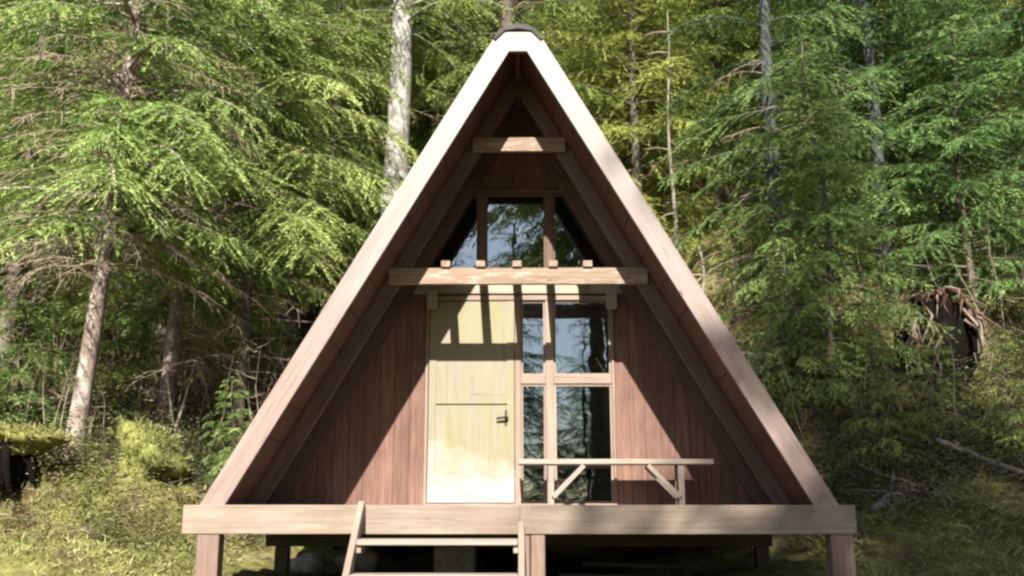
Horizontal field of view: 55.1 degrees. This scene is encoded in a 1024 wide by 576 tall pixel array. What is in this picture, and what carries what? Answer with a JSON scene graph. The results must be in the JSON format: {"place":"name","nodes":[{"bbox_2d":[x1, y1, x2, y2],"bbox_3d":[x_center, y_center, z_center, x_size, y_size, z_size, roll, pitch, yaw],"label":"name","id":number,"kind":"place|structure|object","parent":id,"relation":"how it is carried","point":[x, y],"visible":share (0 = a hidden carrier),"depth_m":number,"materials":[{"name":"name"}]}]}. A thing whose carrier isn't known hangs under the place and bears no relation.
{"place":"outdoors","nodes":[
{"label":"outdoors","id":0,"kind":"place"},
{"bbox_2d":[71,0,537,47],"label":"sky","id":1,"kind":"structure","parent":0,"point":[382,0],"materials":[{"name":"white"}]},
{"bbox_2d":[0,0,1023,575],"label":"ground","id":2,"kind":"structure","parent":0,"point":[708,560],"depth_m":11.49,"materials":[{"name":"green plant"}]},
{"bbox_2d":[0,417,76,493],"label":"mossy stump","id":3,"kind":"object","parent":2,"relation":"on","point":[15,442],"visible":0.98,"depth_m":10.47,"materials":[{"name":"plant"}]},
{"bbox_2d":[0,225,104,437],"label":"hemlock sapling","id":4,"kind":"object","parent":2,"relation":"on","point":[17,373],"visible":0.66,"depth_m":13.82,"materials":[{"name":"green plant"}]},
{"bbox_2d":[0,0,161,398],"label":"spruce tree","id":5,"kind":"object","parent":2,"relation":"on","point":[20,273],"visible":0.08,"depth_m":16.84,"materials":[{"name":"green plant"}]},
{"bbox_2d":[0,0,200,367],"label":"hemlock tree","id":6,"kind":"object","parent":2,"relation":"on","point":[31,265],"visible":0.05,"depth_m":19.15,"materials":[{"name":"green plant"}]},
{"bbox_2d":[27,229,197,439],"bbox_3d":[-6.124,0.795,15.236,2.451,3.750,2.565,-6,-14,27],"label":"hemlock sapling","id":7,"kind":"object","parent":2,"relation":"on","point":[115,366],"visible":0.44,"depth_m":15.12,"materials":[{"name":"green plant"}]},
{"bbox_2d":[0,426,265,574],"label":"mossy herbs","id":8,"kind":"object","parent":2,"relation":"on","point":[148,538],"visible":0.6,"depth_m":10.23,"materials":[{"name":"green plant"}]},
{"bbox_2d":[0,372,273,564],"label":"twig litter","id":9,"kind":"object","parent":2,"relation":"on","point":[132,509],"visible":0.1,"depth_m":10.75,"materials":[{"name":"brown wood"}]},
{"bbox_2d":[0,332,303,513],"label":"undergrowth","id":10,"kind":"object","parent":2,"relation":"on","point":[194,434],"visible":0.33,"depth_m":13.53,"materials":[{"name":"green plant"}]},
{"bbox_2d":[109,412,197,482],"bbox_3d":[-4.206,1.963,11.388,0.995,1.050,0.951,0,-13,0],"label":"mossy boulder","id":11,"kind":"object","parent":2,"relation":"on","point":[153,446],"visible":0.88,"depth_m":11.21,"materials":[{"name":"green plant"}]},
{"bbox_2d":[0,0,308,460],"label":"spruce tree","id":12,"kind":"object","parent":2,"relation":"on","point":[127,148],"visible":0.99,"depth_m":12.24,"materials":[{"name":"green plant"}]},
{"bbox_2d":[2,298,306,478],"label":"dead stems","id":13,"kind":"object","parent":2,"relation":"on","point":[154,384],"visible":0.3,"depth_m":14.69,"materials":[{"name":"plant"}]},
{"bbox_2d":[2,0,318,435],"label":"spruce tree","id":14,"kind":"object","parent":2,"relation":"on","point":[173,355],"visible":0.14,"depth_m":14.74,"materials":[{"name":"green plant"}]},
{"bbox_2d":[0,0,324,397],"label":"hemlock tree","id":15,"kind":"object","parent":2,"relation":"on","point":[202,310],"visible":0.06,"depth_m":18.08,"materials":[{"name":"green plant"}]},
{"bbox_2d":[173,363,194,434],"bbox_3d":[-4.527,1.767,13.402,0.274,1.504,0.068,4,-13,-19],"label":"fallen branch","id":16,"kind":"object","parent":2,"relation":"on","point":[183,403],"visible":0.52,"depth_m":13.45,"materials":[{"name":"wood"}]},
{"bbox_2d":[190,376,252,493],"bbox_3d":[-3.364,1.917,11.987,1.103,1.688,1.154,4,-13,-18],"label":"hemlock sapling","id":17,"kind":"object","parent":2,"relation":"on","point":[236,396],"visible":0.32,"depth_m":12.00,"materials":[{"name":"green plant"}]},
{"bbox_2d":[112,0,418,450],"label":"hemlock tree","id":18,"kind":"object","parent":2,"relation":"on","point":[297,217],"visible":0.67,"depth_m":14.53,"materials":[{"name":"green plant"}]},
{"bbox_2d":[227,315,314,322],"bbox_3d":[-3.410,0.459,14.368,1.615,0.176,0.040,-2,-13,8],"label":"fallen branch","id":19,"kind":"object","parent":2,"relation":"on","point":[259,318],"visible":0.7,"depth_m":14.38,"materials":[{"name":"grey wood"}]},
{"bbox_2d":[187,0,422,336],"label":"spruce tree","id":20,"kind":"object","parent":2,"relation":"on","point":[293,313],"visible":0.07,"depth_m":21.58,"materials":[{"name":"green plant"}]},
{"bbox_2d":[290,552,326,571],"bbox_3d":[-2.187,2.947,10.409,0.429,0.280,0.378,0,-13,0],"label":"rock","id":21,"kind":"object","parent":2,"relation":"on","point":[310,562],"visible":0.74,"depth_m":10.31,"materials":[{"name":"grey stone"}]},
{"bbox_2d":[200,0,452,309],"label":"spruce tree","id":22,"kind":"object","parent":2,"relation":"on","point":[358,210],"visible":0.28,"depth_m":19.46,"materials":[{"name":"green plant"}]},
{"bbox_2d":[334,546,378,572],"bbox_3d":[-1.687,2.998,10.720,0.479,0.389,0.374,0,-13,0],"label":"rock","id":23,"kind":"object","parent":2,"relation":"on","point":[367,560],"visible":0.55,"depth_m":10.62,"materials":[{"name":"grey stone"}]},
{"bbox_2d":[269,0,516,294],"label":"hemlock tree","id":24,"kind":"object","parent":2,"relation":"on","point":[422,134],"visible":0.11,"depth_m":22.57,"materials":[{"name":"green plant"}]},
{"bbox_2d":[270,0,521,217],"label":"alder tree","id":25,"kind":"object","parent":2,"relation":"on","point":[404,14],"visible":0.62,"depth_m":18.14,"materials":[{"name":"plant"}]},
{"bbox_2d":[342,501,524,575],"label":"wooden steps","id":26,"kind":"structure","parent":2,"relation":"on","point":[357,544],"depth_m":7.49,"materials":[{"name":"brown wood"}]},
{"bbox_2d":[337,0,567,279],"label":"hemlock tree","id":27,"kind":"object","parent":2,"relation":"on","point":[449,68],"visible":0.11,"depth_m":21.60,"materials":[{"name":"green plant"}]},
{"bbox_2d":[434,546,475,572],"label":"pier block","id":28,"kind":"structure","parent":2,"relation":"on","point":[454,559],"depth_m":9.46,"materials":[{"name":"grey concrete"}]},
{"bbox_2d":[361,0,643,267],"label":"spruce tree","id":29,"kind":"object","parent":2,"relation":"on","point":[512,5],"visible":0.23,"depth_m":20.85,"materials":[{"name":"green plant"}]},
{"bbox_2d":[0,436,1023,575],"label":"moss tufts","id":30,"kind":"object","parent":2,"relation":"on","point":[27,546],"visible":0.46,"depth_m":9.40,"materials":[{"name":"green plant"}]},
{"bbox_2d":[0,0,1023,370],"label":"background wood","id":31,"kind":"object","parent":2,"relation":"on","point":[596,34],"visible":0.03,"depth_m":23.92,"materials":[{"name":"green plant"}]},
{"bbox_2d":[0,452,1023,575],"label":"grass","id":32,"kind":"structure","parent":2,"relation":"on","point":[804,540],"depth_m":9.74,"materials":[{"name":"green plant"}]},
{"bbox_2d":[181,23,856,575],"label":"cabin","id":33,"kind":"object","parent":2,"relation":"on","point":[437,373],"visible":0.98,"depth_m":9.49,"materials":[{"name":"brown wood"}]},
{"bbox_2d":[427,301,514,502],"bbox_3d":[-0.400,1.102,9.681,0.852,1.994,0.112,0,-13,0],"label":"door","id":34,"kind":"structure","parent":33,"relation":"in","point":[471,457],"depth_m":9.68,"materials":[{"name":"paint"}]},
{"bbox_2d":[473,195,478,260],"bbox_3d":[-0.691,-0.502,10.086,0.695,0.946,0.041,0,-13,0],"label":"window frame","id":35,"kind":"structure","parent":33,"relation":"in","point":[475,196],"depth_m":10.09,"materials":[{"name":"brown wood"}]},
{"bbox_2d":[486,194,545,267],"bbox_3d":[0.038,-0.503,10.082,0.616,0.946,0.041,0,-13,0],"label":"window","id":36,"kind":"structure","parent":33,"relation":"in","point":[505,195],"depth_m":10.14,"materials":[{"name":"brown wood"}]},
{"bbox_2d":[521,301,545,375],"bbox_3d":[0.212,0.504,9.854,0.242,0.756,0.041,0,-13,0],"label":"window","id":37,"kind":"structure","parent":33,"relation":"in","point":[522,302],"depth_m":9.84,"materials":[{"name":"beige wood"}]},
{"bbox_2d":[521,384,546,502],"bbox_3d":[0.212,1.522,9.624,0.242,1.154,0.041,0,-13,0],"label":"window","id":38,"kind":"structure","parent":33,"relation":"in","point":[522,385],"depth_m":9.61,"materials":[{"name":"beige wood"}]},
{"bbox_2d":[552,194,562,260],"bbox_3d":[0.793,-0.504,10.077,0.745,0.946,0.041,0,-13,0],"label":"window","id":39,"kind":"structure","parent":33,"relation":"in","point":[554,195],"depth_m":10.10,"materials":[{"name":"brown wood"}]},
{"bbox_2d":[553,301,610,374],"bbox_3d":[0.702,0.503,9.851,0.569,0.756,0.041,0,-13,0],"label":"window","id":40,"kind":"structure","parent":33,"relation":"in","point":[554,302],"depth_m":9.84,"materials":[{"name":"beige wood"}]},
{"bbox_2d":[554,384,613,502],"bbox_3d":[0.702,1.521,9.621,0.569,1.154,0.041,0,-13,0],"label":"window","id":41,"kind":"structure","parent":33,"relation":"in","point":[555,385],"depth_m":9.63,"materials":[{"name":"beige wood"}]},
{"bbox_2d":[518,459,713,504],"bbox_3d":[0.961,1.818,9.143,1.800,0.431,0.290,0,-13,0],"label":"bench","id":42,"kind":"object","parent":33,"relation":"on","point":[677,492],"visible":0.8,"depth_m":9.05,"materials":[{"name":"brown wood"}]},
{"bbox_2d":[451,0,665,306],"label":"hemlock tree","id":43,"kind":"object","parent":2,"relation":"on","point":[556,50],"visible":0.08,"depth_m":22.77,"materials":[{"name":"green plant"}]},
{"bbox_2d":[557,572,666,575],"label":"board","id":44,"kind":"object","parent":2,"relation":"on","point":[589,574],"visible":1,"depth_m":9.90,"materials":[{"name":"brown wood"}]},
{"bbox_2d":[540,0,767,256],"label":"hemlock tree","id":45,"kind":"object","parent":2,"relation":"on","point":[634,131],"visible":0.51,"depth_m":21.21,"materials":[{"name":"green plant"}]},
{"bbox_2d":[641,13,695,249],"bbox_3d":[3.131,-2.370,19.232,1.098,6.604,1.097,-3,-13,15],"label":"dead tree","id":46,"kind":"object","parent":2,"relation":"on","point":[674,213],"visible":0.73,"depth_m":19.17,"materials":[{"name":"grey wood"}]},
{"bbox_2d":[692,247,731,326],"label":"dead tree","id":47,"kind":"object","parent":2,"relation":"on","point":[704,277],"visible":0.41,"depth_m":16.32,"materials":[{"name":"grey wood"}]},
{"bbox_2d":[594,0,842,209],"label":"hemlock tree","id":48,"kind":"object","parent":2,"relation":"on","point":[724,197],"visible":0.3,"depth_m":22.48,"materials":[{"name":"green plant"}]},
{"bbox_2d":[650,0,910,353],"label":"hemlock tree","id":49,"kind":"object","parent":2,"relation":"on","point":[768,79],"visible":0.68,"depth_m":16.32,"materials":[{"name":"green plant"}]},
{"bbox_2d":[708,77,866,304],"bbox_3d":[5.112,-1.630,18.123,3.078,4.500,2.941,6,-14,-25],"label":"hemlock sapling","id":50,"kind":"object","parent":2,"relation":"on","point":[745,241],"visible":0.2,"depth_m":17.84,"materials":[{"name":"green plant"}]},
{"bbox_2d":[742,352,868,382],"bbox_3d":[4.460,1.169,14.838,2.712,0.623,0.446,6,-14,-26],"label":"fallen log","id":51,"kind":"object","parent":2,"relation":"on","point":[758,373],"visible":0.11,"depth_m":14.22,"materials":[{"name":"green wood"}]},
{"bbox_2d":[747,242,871,422],"bbox_3d":[3.925,0.660,13.252,1.716,2.625,1.796,6,-14,-24],"label":"hemlock sapling","id":52,"kind":"object","parent":2,"relation":"on","point":[801,359],"visible":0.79,"depth_m":13.11,"materials":[{"name":"green plant"}]},
{"bbox_2d":[718,32,960,406],"bbox_3d":[4.513,-0.892,14.140,3.228,5.808,2.989,-5,-14,20],"label":"hemlock sapling","id":53,"kind":"object","parent":2,"relation":"on","point":[829,306],"visible":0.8,"depth_m":13.82,"materials":[{"name":"green plant"}]},
{"bbox_2d":[705,0,973,213],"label":"hemlock tree","id":54,"kind":"object","parent":2,"relation":"on","point":[736,168],"visible":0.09,"depth_m":21.69,"materials":[{"name":"green plant"}]},
{"bbox_2d":[666,199,1023,559],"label":"slope grass","id":55,"kind":"structure","parent":2,"relation":"on","point":[933,509],"depth_m":11.30,"materials":[{"name":"green plant"}]},
{"bbox_2d":[703,0,1023,285],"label":"hemlock tree","id":56,"kind":"object","parent":2,"relation":"on","point":[870,63],"visible":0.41,"depth_m":18.09,"materials":[{"name":"green plant"}]},
{"bbox_2d":[712,172,1023,472],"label":"dead stems","id":57,"kind":"object","parent":2,"relation":"on","point":[900,410],"visible":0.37,"depth_m":13.99,"materials":[{"name":"plant"}]},
{"bbox_2d":[714,244,1023,549],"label":"twig litter","id":58,"kind":"object","parent":2,"relation":"on","point":[897,500],"visible":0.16,"depth_m":11.25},
{"bbox_2d":[733,300,1023,543],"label":"undergrowth","id":59,"kind":"object","parent":2,"relation":"on","point":[986,442],"visible":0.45,"depth_m":11.80,"materials":[{"name":"green plant"}]},
{"bbox_2d":[868,470,895,513],"bbox_3d":[3.866,2.115,10.179,0.503,0.463,0.114,9,-15,-34],"label":"fallen branch","id":60,"kind":"object","parent":2,"relation":"on","point":[879,503],"visible":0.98,"depth_m":10.09,"materials":[{"name":"grey wood"}]},
{"bbox_2d":[833,330,943,479],"bbox_3d":[4.418,1.446,11.689,1.282,1.875,1.226,-3,-13,14],"label":"hemlock sapling","id":61,"kind":"object","parent":2,"relation":"on","point":[892,419],"visible":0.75,"depth_m":11.59,"materials":[{"name":"green plant"}]},
{"bbox_2d":[787,0,1023,241],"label":"hemlock tree","id":62,"kind":"object","parent":2,"relation":"on","point":[908,97],"visible":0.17,"depth_m":20.54,"materials":[{"name":"green plant"}]},
{"bbox_2d":[836,0,1023,328],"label":"hemlock sapling","id":63,"kind":"object","parent":2,"relation":"on","point":[982,132],"visible":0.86,"depth_m":16.21,"materials":[{"name":"green plant"}]},
{"bbox_2d":[887,330,982,471],"bbox_3d":[5.125,1.462,12.075,1.225,1.875,1.283,-2,-13,7],"label":"hemlock sapling","id":64,"kind":"object","parent":2,"relation":"on","point":[930,413],"visible":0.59,"depth_m":12.00,"materials":[{"name":"green plant"}]},
{"bbox_2d":[878,282,1008,391],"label":"upturned roots","id":65,"kind":"object","parent":2,"relation":"on","point":[941,304],"visible":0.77,"depth_m":13.79,"materials":[{"name":"wood"}]},
{"bbox_2d":[905,0,1023,291],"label":"hemlock tree","id":66,"kind":"object","parent":2,"relation":"on","point":[1013,23],"visible":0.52,"depth_m":17.06,"materials":[{"name":"green plant"}]},
{"bbox_2d":[935,437,1023,475],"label":"fallen branch","id":67,"kind":"object","parent":2,"relation":"on","point":[954,447],"visible":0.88,"depth_m":10.57,"materials":[{"name":"grey wood"}]},
{"bbox_2d":[956,326,1023,468],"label":"hemlock sapling","id":68,"kind":"object","parent":2,"relation":"on","point":[1004,390],"visible":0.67,"depth_m":11.82,"materials":[{"name":"green plant"}]},
{"bbox_2d":[960,469,1022,478],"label":"fallen branch","id":69,"kind":"object","parent":2,"relation":"on","point":[1004,472],"visible":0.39,"depth_m":10.87,"materials":[{"name":"grey wood"}]},
{"bbox_2d":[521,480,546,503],"bbox_3d":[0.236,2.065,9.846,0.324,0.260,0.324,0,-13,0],"label":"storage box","id":70,"kind":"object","parent":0,"point":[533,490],"visible":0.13,"depth_m":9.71,"materials":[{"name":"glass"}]},
{"bbox_2d":[523,465,543,479],"bbox_3d":[0.236,1.839,9.897,0.314,0.200,0.304,1,-13,-2],"label":"storage box","id":71,"kind":"object","parent":70,"relation":"on","point":[533,472],"visible":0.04,"depth_m":9.75,"materials":[{"name":"glass"}]},
{"bbox_2d":[523,445,543,458],"bbox_3d":[0.246,1.673,9.944,0.304,0.140,0.294,-1,-13,4],"label":"storage box","id":72,"kind":"object","parent":71,"relation":"on","point":[533,451],"visible":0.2,"depth_m":9.81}
]}

